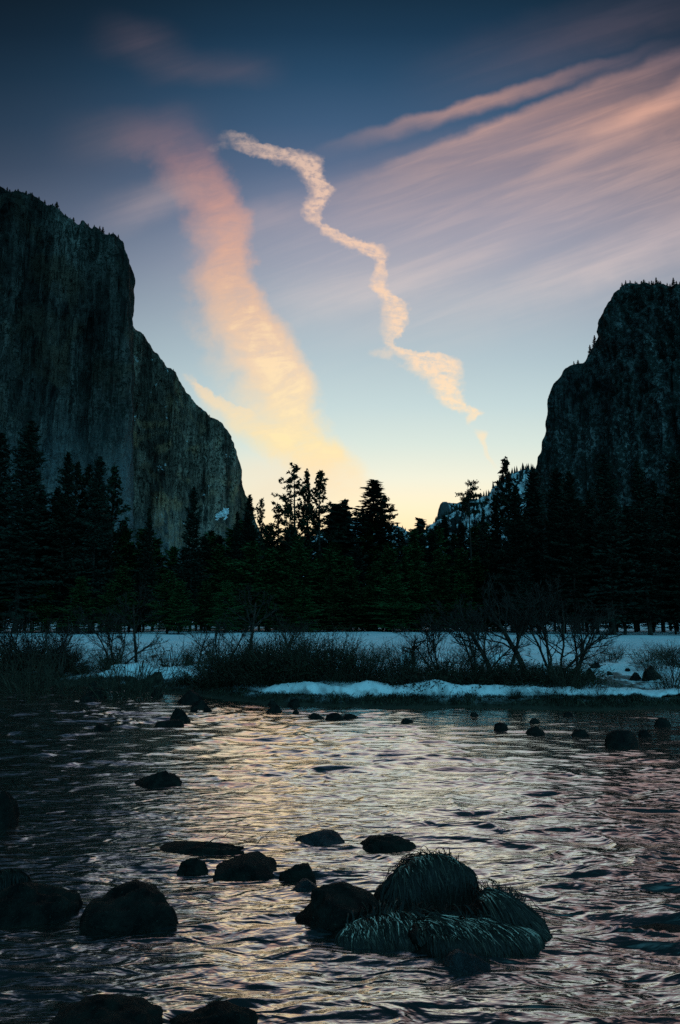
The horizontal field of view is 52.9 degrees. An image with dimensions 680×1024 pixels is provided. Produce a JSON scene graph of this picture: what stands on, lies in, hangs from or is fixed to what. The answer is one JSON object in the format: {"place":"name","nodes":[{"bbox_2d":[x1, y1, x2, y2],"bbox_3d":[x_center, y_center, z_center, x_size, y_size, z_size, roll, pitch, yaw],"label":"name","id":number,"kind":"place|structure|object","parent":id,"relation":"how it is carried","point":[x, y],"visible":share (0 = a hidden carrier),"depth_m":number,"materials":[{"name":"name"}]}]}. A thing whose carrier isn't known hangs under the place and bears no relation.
{"place":"outdoors","nodes":[
{"label":"outdoors","id":0,"kind":"place"},
{"bbox_2d":[0,186,134,607],"bbox_3d":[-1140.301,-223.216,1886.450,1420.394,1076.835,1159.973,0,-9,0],"label":"cliff","id":1,"kind":"structure","parent":0,"point":[67,370],"depth_m":1464.51,"materials":[{"name":"stone"}]},
{"bbox_2d":[132,326,259,603],"bbox_3d":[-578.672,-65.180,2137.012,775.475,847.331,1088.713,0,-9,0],"label":"cliff shoulder","id":2,"kind":"object","parent":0,"point":[183,443],"visible":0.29,"depth_m":1709.35},
{"bbox_2d":[0,681,679,1023],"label":"river","id":3,"kind":"structure","parent":0,"point":[575,840],"depth_m":7.99,"materials":[{"name":"black liquid"}]},
{"bbox_2d":[0,791,19,828],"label":"boulder","id":4,"kind":"object","parent":3,"relation":"in","point":[9,814],"visible":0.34,"depth_m":8.61,"materials":[{"name":"stone"}]},
{"bbox_2d":[0,868,30,890],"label":"grass tussock","id":5,"kind":"object","parent":3,"relation":"on","point":[9,877],"depth_m":6.54,"materials":[{"name":"plant"}]},
{"bbox_2d":[0,882,83,926],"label":"boulder","id":6,"kind":"object","parent":3,"relation":"in","point":[26,904],"visible":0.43,"depth_m":5.98,"materials":[{"name":"stone"}]},
{"bbox_2d":[49,994,164,1023],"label":"boulder","id":7,"kind":"object","parent":3,"relation":"in","point":[109,1009],"visible":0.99,"depth_m":4.33,"materials":[{"name":"stone"}]},
{"bbox_2d":[79,879,178,935],"bbox_3d":[-1.831,3.734,5.865,1.051,0.946,0.731,3,-10,-17],"label":"boulder","id":8,"kind":"object","parent":3,"relation":"in","point":[131,907],"visible":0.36,"depth_m":5.74,"materials":[{"name":"stone"}]},
{"bbox_2d":[134,770,181,786],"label":"river rock","id":9,"kind":"object","parent":3,"relation":"on","point":[162,778],"visible":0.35,"depth_m":10.85,"materials":[{"name":"stone"}]},
{"bbox_2d":[159,841,244,853],"bbox_3d":[-1.567,3.879,7.718,1.161,0.295,0.384,0,-9,0],"label":"river rock","id":10,"kind":"object","parent":3,"relation":"on","point":[193,847],"visible":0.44,"depth_m":7.64,"materials":[{"name":"stone"}]},
{"bbox_2d":[169,1000,258,1023],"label":"boulder","id":11,"kind":"object","parent":3,"relation":"in","point":[221,1012],"visible":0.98,"depth_m":4.30,"materials":[{"name":"stone"}]},
{"bbox_2d":[213,851,276,880],"bbox_3d":[-0.965,3.819,7.018,0.776,0.536,0.507,0,-9,0],"label":"river rock","id":12,"kind":"object","parent":3,"relation":"on","point":[255,866],"visible":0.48,"depth_m":6.94,"materials":[{"name":"stone"}]},
{"bbox_2d":[279,863,315,883],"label":"river rock","id":13,"kind":"object","parent":3,"relation":"on","point":[296,872],"visible":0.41,"depth_m":6.82,"materials":[{"name":"stone"}]},
{"bbox_2d":[295,829,344,845],"bbox_3d":[-0.246,3.969,8.007,0.649,0.432,0.316,0,-9,0],"label":"river rock","id":14,"kind":"object","parent":3,"relation":"on","point":[325,837],"visible":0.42,"depth_m":7.98,"materials":[{"name":"stone"}]},
{"bbox_2d":[295,882,379,931],"bbox_3d":[-0.035,3.715,5.850,0.851,0.974,0.629,0,-9,0],"label":"boulder","id":15,"kind":"object","parent":3,"relation":"in","point":[329,907],"visible":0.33,"depth_m":5.79,"materials":[{"name":"stone"}]},
{"bbox_2d":[360,834,415,851],"bbox_3d":[0.541,3.949,7.873,0.801,0.441,0.514,0,-9,0],"label":"river rock","id":16,"kind":"object","parent":3,"relation":"on","point":[384,843],"visible":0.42,"depth_m":7.77,"materials":[{"name":"stone"}]},
{"bbox_2d":[331,845,552,960],"bbox_3d":[0.836,3.479,5.878,1.820,0.796,1.556,0,-9,0],"label":"grassy boulder","id":17,"kind":"object","parent":3,"relation":"in","point":[492,921],"visible":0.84,"depth_m":5.54,"materials":[{"name":"plant"}]},
{"bbox_2d":[443,949,490,974],"bbox_3d":[0.950,3.451,5.029,0.411,0.418,0.275,0,-9,0],"label":"river rock","id":18,"kind":"object","parent":3,"relation":"on","point":[459,959],"visible":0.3,"depth_m":5.01,"materials":[{"name":"stone"}]},
{"bbox_2d":[604,730,638,747],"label":"river rock","id":19,"kind":"object","parent":3,"relation":"in","point":[622,738],"visible":0.32,"depth_m":14.28,"materials":[{"name":"stone"}]},
{"bbox_2d":[0,619,679,709],"bbox_3d":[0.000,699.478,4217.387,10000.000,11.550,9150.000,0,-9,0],"label":"snow field","id":20,"kind":"structure","parent":0,"point":[620,674],"depth_m":43.40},
{"bbox_2d":[0,432,35,618],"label":"pine tree","id":21,"kind":"object","parent":20,"relation":"on","point":[5,453],"visible":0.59,"depth_m":118.19,"materials":[{"name":"green plant"}]},
{"bbox_2d":[0,420,62,632],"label":"pine tree","id":22,"kind":"object","parent":20,"relation":"on","point":[25,520],"visible":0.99,"depth_m":112.05,"materials":[{"name":"green plant"}]},
{"bbox_2d":[6,490,59,632],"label":"fir tree","id":23,"kind":"object","parent":20,"relation":"on","point":[41,543],"visible":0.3,"depth_m":120.89,"materials":[{"name":"green plant"}]},
{"bbox_2d":[0,637,73,691],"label":"shrub","id":24,"kind":"object","parent":20,"relation":"on","point":[25,681],"visible":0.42,"depth_m":27.01,"materials":[{"name":"brown plant"}]},
{"bbox_2d":[0,608,79,675],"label":"bare tree","id":25,"kind":"object","parent":20,"relation":"on","point":[10,635],"visible":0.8,"depth_m":31.05,"materials":[{"name":"brown plant"}]},
{"bbox_2d":[24,578,59,632],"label":"fir tree","id":26,"kind":"object","parent":20,"relation":"on","point":[45,606],"visible":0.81,"depth_m":112.12,"materials":[{"name":"green plant"}]},
{"bbox_2d":[16,610,94,674],"bbox_3d":[-12.789,5.906,30.907,3.575,3.142,3.240,1,-10,-6],"label":"bare tree","id":27,"kind":"object","parent":20,"relation":"on","point":[63,645],"visible":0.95,"depth_m":30.71,"materials":[{"name":"brown plant"}]},
{"bbox_2d":[0,642,118,699],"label":"shrub","id":28,"kind":"object","parent":20,"relation":"on","point":[36,687],"visible":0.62,"depth_m":25.46,"materials":[{"name":"brown plant"}]},
{"bbox_2d":[37,451,90,632],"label":"pine tree","id":29,"kind":"object","parent":20,"relation":"on","point":[68,564],"visible":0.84,"depth_m":116.22,"materials":[{"name":"green plant"}]},
{"bbox_2d":[52,576,102,633],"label":"fir tree","id":30,"kind":"object","parent":20,"relation":"on","point":[75,600],"visible":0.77,"depth_m":107.40,"materials":[{"name":"green plant"}]},
{"bbox_2d":[64,463,117,623],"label":"fir tree","id":31,"kind":"object","parent":20,"relation":"on","point":[88,477],"visible":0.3,"depth_m":129.66,"materials":[{"name":"green plant"}]},
{"bbox_2d":[67,483,116,632],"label":"fir tree","id":32,"kind":"object","parent":20,"relation":"on","point":[102,556],"visible":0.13,"depth_m":123.59,"materials":[{"name":"green plant"}]},
{"bbox_2d":[65,456,119,633],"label":"pine tree","id":33,"kind":"object","parent":20,"relation":"on","point":[97,489],"visible":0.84,"depth_m":118.38,"materials":[{"name":"green plant"}]},
{"bbox_2d":[85,465,132,609],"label":"fir tree","id":34,"kind":"object","parent":20,"relation":"on","point":[112,481],"visible":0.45,"depth_m":130.11,"materials":[{"name":"green plant"}]},
{"bbox_2d":[89,582,128,632],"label":"fir tree","id":35,"kind":"object","parent":20,"relation":"on","point":[110,593],"visible":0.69,"depth_m":108.39,"materials":[{"name":"green plant"}]},
{"bbox_2d":[65,604,169,665],"bbox_3d":[-10.077,5.750,30.891,4.567,3.208,2.825,3,-10,-20],"label":"bare tree","id":36,"kind":"object","parent":20,"relation":"on","point":[108,637],"visible":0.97,"depth_m":30.61,"materials":[{"name":"brown plant"}]},
{"bbox_2d":[85,527,156,623],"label":"fir tree","id":37,"kind":"object","parent":20,"relation":"on","point":[125,536],"visible":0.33,"depth_m":131.40,"materials":[{"name":"green plant"}]},
{"bbox_2d":[93,565,149,630],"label":"fir tree","id":38,"kind":"object","parent":20,"relation":"on","point":[123,582],"visible":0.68,"depth_m":111.37,"materials":[{"name":"green plant"}]},
{"bbox_2d":[39,643,207,701],"bbox_3d":[-7.732,5.910,23.823,4.491,2.599,5.262,7,-12,-36],"label":"shrub","id":39,"kind":"object","parent":20,"relation":"on","point":[127,688],"visible":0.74,"depth_m":23.56,"materials":[{"name":"plant"}]},
{"bbox_2d":[70,644,181,698],"bbox_3d":[-7.957,5.985,24.471,3.084,2.536,4.246,-7,-12,37],"label":"shrub","id":40,"kind":"object","parent":20,"relation":"on","point":[130,683],"visible":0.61,"depth_m":24.53,"materials":[{"name":"brown plant"}]},
{"bbox_2d":[111,581,163,662],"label":"bare tree","id":41,"kind":"object","parent":20,"relation":"on","point":[133,621],"visible":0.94,"depth_m":32.74,"materials":[{"name":"brown plant"}]},
{"bbox_2d":[127,507,161,631],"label":"fir tree","id":42,"kind":"object","parent":20,"relation":"on","point":[145,571],"visible":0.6,"depth_m":127.82,"materials":[{"name":"green plant"}]},
{"bbox_2d":[122,528,166,631],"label":"fir tree","id":43,"kind":"object","parent":20,"relation":"on","point":[139,533],"visible":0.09,"depth_m":133.87,"materials":[{"name":"green plant"}]},
{"bbox_2d":[143,570,193,633],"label":"fir tree","id":44,"kind":"object","parent":20,"relation":"on","point":[170,583],"visible":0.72,"depth_m":111.97,"materials":[{"name":"green plant"}]},
{"bbox_2d":[155,580,199,633],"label":"fir tree","id":45,"kind":"object","parent":20,"relation":"on","point":[179,625],"visible":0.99,"depth_m":109.08,"materials":[{"name":"green plant"}]},
{"bbox_2d":[172,486,213,631],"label":"fir tree","id":46,"kind":"object","parent":20,"relation":"on","point":[191,564],"visible":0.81,"depth_m":125.97,"materials":[{"name":"green plant"}]},
{"bbox_2d":[187,580,220,632],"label":"fir tree","id":47,"kind":"object","parent":20,"relation":"on","point":[203,611],"visible":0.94,"depth_m":117.11,"materials":[{"name":"green plant"}]},
{"bbox_2d":[173,613,259,663],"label":"bare tree","id":48,"kind":"object","parent":20,"relation":"on","point":[219,632],"visible":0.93,"depth_m":28.56,"materials":[{"name":"brown plant"}]},
{"bbox_2d":[196,543,246,630],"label":"fir tree","id":49,"kind":"object","parent":20,"relation":"on","point":[217,557],"visible":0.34,"depth_m":136.10,"materials":[{"name":"green plant"}]},
{"bbox_2d":[165,632,280,684],"bbox_3d":[-4.444,5.702,26.800,4.693,1.960,3.970,2,-10,-13],"label":"shrub","id":50,"kind":"object","parent":20,"relation":"on","point":[210,658],"visible":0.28,"depth_m":25.99,"materials":[{"name":"brown plant"}]},
{"bbox_2d":[205,580,244,632],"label":"fir tree","id":51,"kind":"object","parent":20,"relation":"on","point":[226,586],"visible":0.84,"depth_m":109.08,"materials":[{"name":"green plant"}]},
{"bbox_2d":[175,642,280,688],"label":"shrub","id":52,"kind":"object","parent":20,"relation":"on","point":[205,672],"visible":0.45,"depth_m":24.77,"materials":[{"name":"brown plant"}]},
{"bbox_2d":[210,557,248,630],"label":"fir tree","id":53,"kind":"object","parent":20,"relation":"on","point":[227,574],"visible":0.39,"depth_m":130.38,"materials":[{"name":"green plant"}]},
{"bbox_2d":[187,630,286,684],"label":"shrub","id":54,"kind":"object","parent":20,"relation":"on","point":[231,664],"visible":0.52,"depth_m":25.02,"materials":[{"name":"brown plant"}]},
{"bbox_2d":[228,494,264,630],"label":"fir tree","id":55,"kind":"object","parent":20,"relation":"on","point":[250,533],"visible":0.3,"depth_m":141.16,"materials":[{"name":"green plant"}]},
{"bbox_2d":[214,540,284,629],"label":"fir tree","id":56,"kind":"object","parent":20,"relation":"on","point":[252,551],"visible":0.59,"depth_m":127.39,"materials":[{"name":"green plant"}]},
{"bbox_2d":[221,583,278,649],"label":"bare tree","id":57,"kind":"object","parent":20,"relation":"on","point":[254,615],"visible":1,"depth_m":30.52,"materials":[{"name":"brown plant"}]},
{"bbox_2d":[212,658,309,687],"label":"shrub","id":58,"kind":"object","parent":20,"relation":"on","point":[246,682],"visible":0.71,"depth_m":24.05,"materials":[{"name":"brown plant"}]},
{"bbox_2d":[207,621,343,681],"bbox_3d":[-2.152,5.148,25.277,4.928,2.217,4.169,-4,-10,23],"label":"shrub","id":59,"kind":"object","parent":20,"relation":"on","point":[265,662],"visible":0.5,"depth_m":24.57,"materials":[{"name":"brown plant"}]},
{"bbox_2d":[269,576,309,630],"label":"fir tree","id":60,"kind":"object","parent":20,"relation":"on","point":[290,590],"visible":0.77,"depth_m":119.90,"materials":[{"name":"green plant"}]},
{"bbox_2d":[271,462,312,627],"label":"pine tree","id":61,"kind":"object","parent":20,"relation":"on","point":[302,522],"visible":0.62,"depth_m":152.67,"materials":[{"name":"green plant"}]},
{"bbox_2d":[273,542,328,630],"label":"fir tree","id":62,"kind":"object","parent":20,"relation":"on","point":[303,566],"visible":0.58,"depth_m":127.49,"materials":[{"name":"green plant"}]},
{"bbox_2d":[287,588,323,630],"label":"fir tree","id":63,"kind":"object","parent":20,"relation":"on","point":[304,599],"visible":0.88,"depth_m":118.67,"materials":[{"name":"green plant"}]},
{"bbox_2d":[252,623,362,681],"bbox_3d":[-1.159,5.036,24.562,4.047,2.045,3.696,4,-10,-24],"label":"shrub","id":64,"kind":"object","parent":20,"relation":"on","point":[297,667],"visible":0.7,"depth_m":24.04,"materials":[{"name":"brown plant"}]},
{"bbox_2d":[271,503,350,629],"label":"fir tree","id":65,"kind":"object","parent":20,"relation":"on","point":[334,515],"visible":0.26,"depth_m":158.77,"materials":[{"name":"green plant"}]},
{"bbox_2d":[299,470,353,630],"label":"pine tree","id":66,"kind":"object","parent":20,"relation":"on","point":[317,521],"visible":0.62,"depth_m":153.22,"materials":[{"name":"green plant"}]},
{"bbox_2d":[268,620,403,680],"bbox_3d":[-0.264,4.987,24.646,4.444,2.166,3.760,-9,-13,44],"label":"shrub","id":67,"kind":"object","parent":20,"relation":"on","point":[331,661],"visible":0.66,"depth_m":24.05,"materials":[{"name":"brown plant"}]},
{"bbox_2d":[0,670,679,708],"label":"bank grass","id":68,"kind":"structure","parent":20,"relation":"on","point":[466,696],"depth_m":21.51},
{"bbox_2d":[346,519,385,630],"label":"fir tree","id":69,"kind":"object","parent":20,"relation":"on","point":[372,551],"visible":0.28,"depth_m":147.44,"materials":[{"name":"green plant"}]},
{"bbox_2d":[326,638,411,681],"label":"shrub","id":70,"kind":"object","parent":20,"relation":"on","point":[369,671],"visible":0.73,"depth_m":23.68,"materials":[{"name":"brown plant"}]},
{"bbox_2d":[325,479,431,630],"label":"fir tree","id":71,"kind":"object","parent":20,"relation":"on","point":[373,490],"visible":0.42,"depth_m":149.78,"materials":[{"name":"green plant"}]},
{"bbox_2d":[357,547,406,631],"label":"fir tree","id":72,"kind":"object","parent":20,"relation":"on","point":[390,566],"visible":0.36,"depth_m":133.30,"materials":[{"name":"green plant"}]},
{"bbox_2d":[337,655,451,685],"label":"shrub","id":73,"kind":"object","parent":20,"relation":"on","point":[407,679],"visible":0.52,"depth_m":23.27,"materials":[{"name":"brown plant"}]},
{"bbox_2d":[365,572,424,631],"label":"fir tree","id":74,"kind":"object","parent":20,"relation":"on","point":[394,601],"visible":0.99,"depth_m":119.01,"materials":[{"name":"green plant"}]},
{"bbox_2d":[389,571,442,631],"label":"fir tree","id":75,"kind":"object","parent":20,"relation":"on","point":[417,586],"visible":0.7,"depth_m":122.90,"materials":[{"name":"green plant"}]},
{"bbox_2d":[386,648,473,694],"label":"shrub","id":76,"kind":"object","parent":20,"relation":"on","point":[429,677],"visible":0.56,"depth_m":22.72,"materials":[{"name":"brown plant"}]},
{"bbox_2d":[393,601,475,670],"bbox_3d":[3.204,4.753,24.774,2.418,3.088,4.251,5,-11,-27],"label":"bare tree","id":77,"kind":"object","parent":20,"relation":"on","point":[428,634],"visible":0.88,"depth_m":24.64,"materials":[{"name":"brown plant"}]},
{"bbox_2d":[419,549,455,630],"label":"fir tree","id":78,"kind":"object","parent":20,"relation":"on","point":[437,568],"visible":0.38,"depth_m":129.42,"materials":[{"name":"green plant"}]},
{"bbox_2d":[384,639,507,684],"bbox_3d":[3.721,5.330,23.945,3.201,1.844,3.784,8,-13,-41],"label":"shrub","id":79,"kind":"object","parent":20,"relation":"on","point":[450,667],"visible":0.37,"depth_m":23.80,"materials":[{"name":"brown plant"}]},
{"bbox_2d":[398,659,539,690],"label":"shrub","id":80,"kind":"object","parent":20,"relation":"on","point":[480,679],"visible":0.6,"depth_m":23.02,"materials":[{"name":"brown plant"}]},
{"bbox_2d":[451,480,486,571],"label":"pine tree","id":81,"kind":"object","parent":20,"relation":"on","point":[469,494],"visible":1,"depth_m":141.38,"materials":[{"name":"green plant"}]},
{"bbox_2d":[259,679,679,697],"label":"snow bank","id":82,"kind":"structure","parent":20,"relation":"on","point":[361,688],"depth_m":22.03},
{"bbox_2d":[431,598,530,678],"bbox_3d":[4.937,4.590,24.296,3.816,3.104,2.360,2,-10,-11],"label":"bare tree","id":83,"kind":"object","parent":20,"relation":"on","point":[467,634],"visible":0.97,"depth_m":24.06,"materials":[{"name":"brown plant"}]},
{"bbox_2d":[477,500,508,631],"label":"fir tree","id":84,"kind":"object","parent":20,"relation":"on","point":[494,519],"visible":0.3,"depth_m":122.01,"materials":[{"name":"green plant"}]},
{"bbox_2d":[461,573,529,668],"bbox_3d":[5.861,4.273,25.906,2.615,3.980,2.168,1,-10,-7],"label":"bare tree","id":85,"kind":"object","parent":20,"relation":"on","point":[497,623],"visible":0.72,"depth_m":25.66,"materials":[{"name":"brown plant"}]},
{"bbox_2d":[467,456,544,632],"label":"pine tree","id":86,"kind":"object","parent":20,"relation":"on","point":[507,479],"visible":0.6,"depth_m":119.15,"materials":[{"name":"green plant"}]},
{"bbox_2d":[489,484,545,632],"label":"fir tree","id":87,"kind":"object","parent":20,"relation":"on","point":[518,527],"visible":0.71,"depth_m":110.83,"materials":[{"name":"green plant"}]},
{"bbox_2d":[495,573,563,671],"bbox_3d":[7.090,4.144,24.682,2.534,3.966,2.371,1,-10,-8],"label":"bare tree","id":88,"kind":"object","parent":20,"relation":"on","point":[527,624],"visible":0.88,"depth_m":24.38,"materials":[{"name":"brown plant"}]},
{"bbox_2d":[457,649,608,688],"bbox_3d":[6.461,5.405,23.955,5.000,1.489,4.259,0,-9,2],"label":"shrub","id":89,"kind":"object","parent":20,"relation":"on","point":[521,680],"visible":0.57,"depth_m":23.18,"materials":[{"name":"brown plant"}]},
{"bbox_2d":[513,468,555,631],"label":"fir tree","id":90,"kind":"object","parent":20,"relation":"on","point":[533,495],"visible":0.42,"depth_m":121.21,"materials":[{"name":"green plant"}]},
{"bbox_2d":[488,652,621,688],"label":"shrub","id":91,"kind":"object","parent":20,"relation":"on","point":[571,668],"visible":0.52,"depth_m":23.11,"materials":[{"name":"brown plant"}]},
{"bbox_2d":[485,580,625,671],"bbox_3d":[7.654,4.244,24.511,4.802,3.710,2.970,-4,-10,21],"label":"bare tree","id":92,"kind":"object","parent":20,"relation":"on","point":[541,624],"visible":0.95,"depth_m":24.35,"materials":[{"name":"brown plant"}]},
{"bbox_2d":[526,468,594,626],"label":"fir tree","id":93,"kind":"object","parent":20,"relation":"on","point":[556,475],"visible":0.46,"depth_m":108.01,"materials":[{"name":"green plant"}]},
{"bbox_2d":[541,470,600,632],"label":"fir tree","id":94,"kind":"object","parent":20,"relation":"on","point":[572,510],"visible":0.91,"depth_m":99.83,"materials":[{"name":"green plant"}]},
{"bbox_2d":[537,651,615,696],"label":"shrub","id":95,"kind":"object","parent":20,"relation":"on","point":[564,682],"visible":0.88,"depth_m":21.97,"materials":[{"name":"brown plant"}]},
{"bbox_2d":[549,593,625,668],"bbox_3d":[9.076,4.478,25.262,3.119,3.300,3.442,-4,-10,24],"label":"bare tree","id":96,"kind":"object","parent":20,"relation":"on","point":[591,631],"visible":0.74,"depth_m":25.02,"materials":[{"name":"brown plant"}]},
{"bbox_2d":[576,454,647,634],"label":"fir tree","id":97,"kind":"object","parent":20,"relation":"on","point":[605,485],"visible":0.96,"depth_m":97.72,"materials":[{"name":"green plant"}]},
{"bbox_2d":[598,545,650,634],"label":"fir tree","id":98,"kind":"object","parent":20,"relation":"on","point":[633,617],"visible":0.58,"depth_m":96.90,"materials":[{"name":"green plant"}]},
{"bbox_2d":[622,484,668,632],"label":"fir tree","id":99,"kind":"object","parent":20,"relation":"on","point":[658,546],"visible":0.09,"depth_m":114.97,"materials":[{"name":"green plant"}]},
{"bbox_2d":[621,460,678,634],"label":"fir tree","id":100,"kind":"object","parent":20,"relation":"on","point":[649,539],"visible":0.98,"depth_m":97.63,"materials":[{"name":"green plant"}]},
{"bbox_2d":[635,648,679,694],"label":"shrub","id":101,"kind":"object","parent":20,"relation":"on","point":[665,677],"visible":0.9,"depth_m":22.35,"materials":[{"name":"brown plant"}]},
{"bbox_2d":[643,456,679,622],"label":"fir tree","id":102,"kind":"object","parent":20,"relation":"on","point":[673,533],"visible":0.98,"depth_m":96.59,"materials":[{"name":"green plant"}]},
{"bbox_2d":[0,0,679,538],"label":"sky","id":103,"kind":"structure","parent":0,"point":[366,239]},
{"bbox_2d":[303,521,443,584],"bbox_3d":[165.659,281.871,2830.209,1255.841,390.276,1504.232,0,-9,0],"label":"snowy hill","id":104,"kind":"structure","parent":0,"point":[405,533],"depth_m":2467.34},
{"bbox_2d":[276,463,534,544],"bbox_3d":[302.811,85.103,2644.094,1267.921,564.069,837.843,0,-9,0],"label":"ridge forest","id":105,"kind":"object","parent":104,"relation":"on","point":[448,513],"visible":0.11,"depth_m":2718.58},
{"bbox_2d":[423,469,529,547],"bbox_3d":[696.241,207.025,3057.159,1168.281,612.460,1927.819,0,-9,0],"label":"snowy ridge","id":106,"kind":"structure","parent":0,"point":[521,485],"depth_m":2682.18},
{"bbox_2d":[527,282,679,535],"bbox_3d":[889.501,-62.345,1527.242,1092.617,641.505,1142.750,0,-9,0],"label":"cliff","id":107,"kind":"structure","parent":0,"point":[615,396],"depth_m":1207.17,"materials":[{"name":"stone"}]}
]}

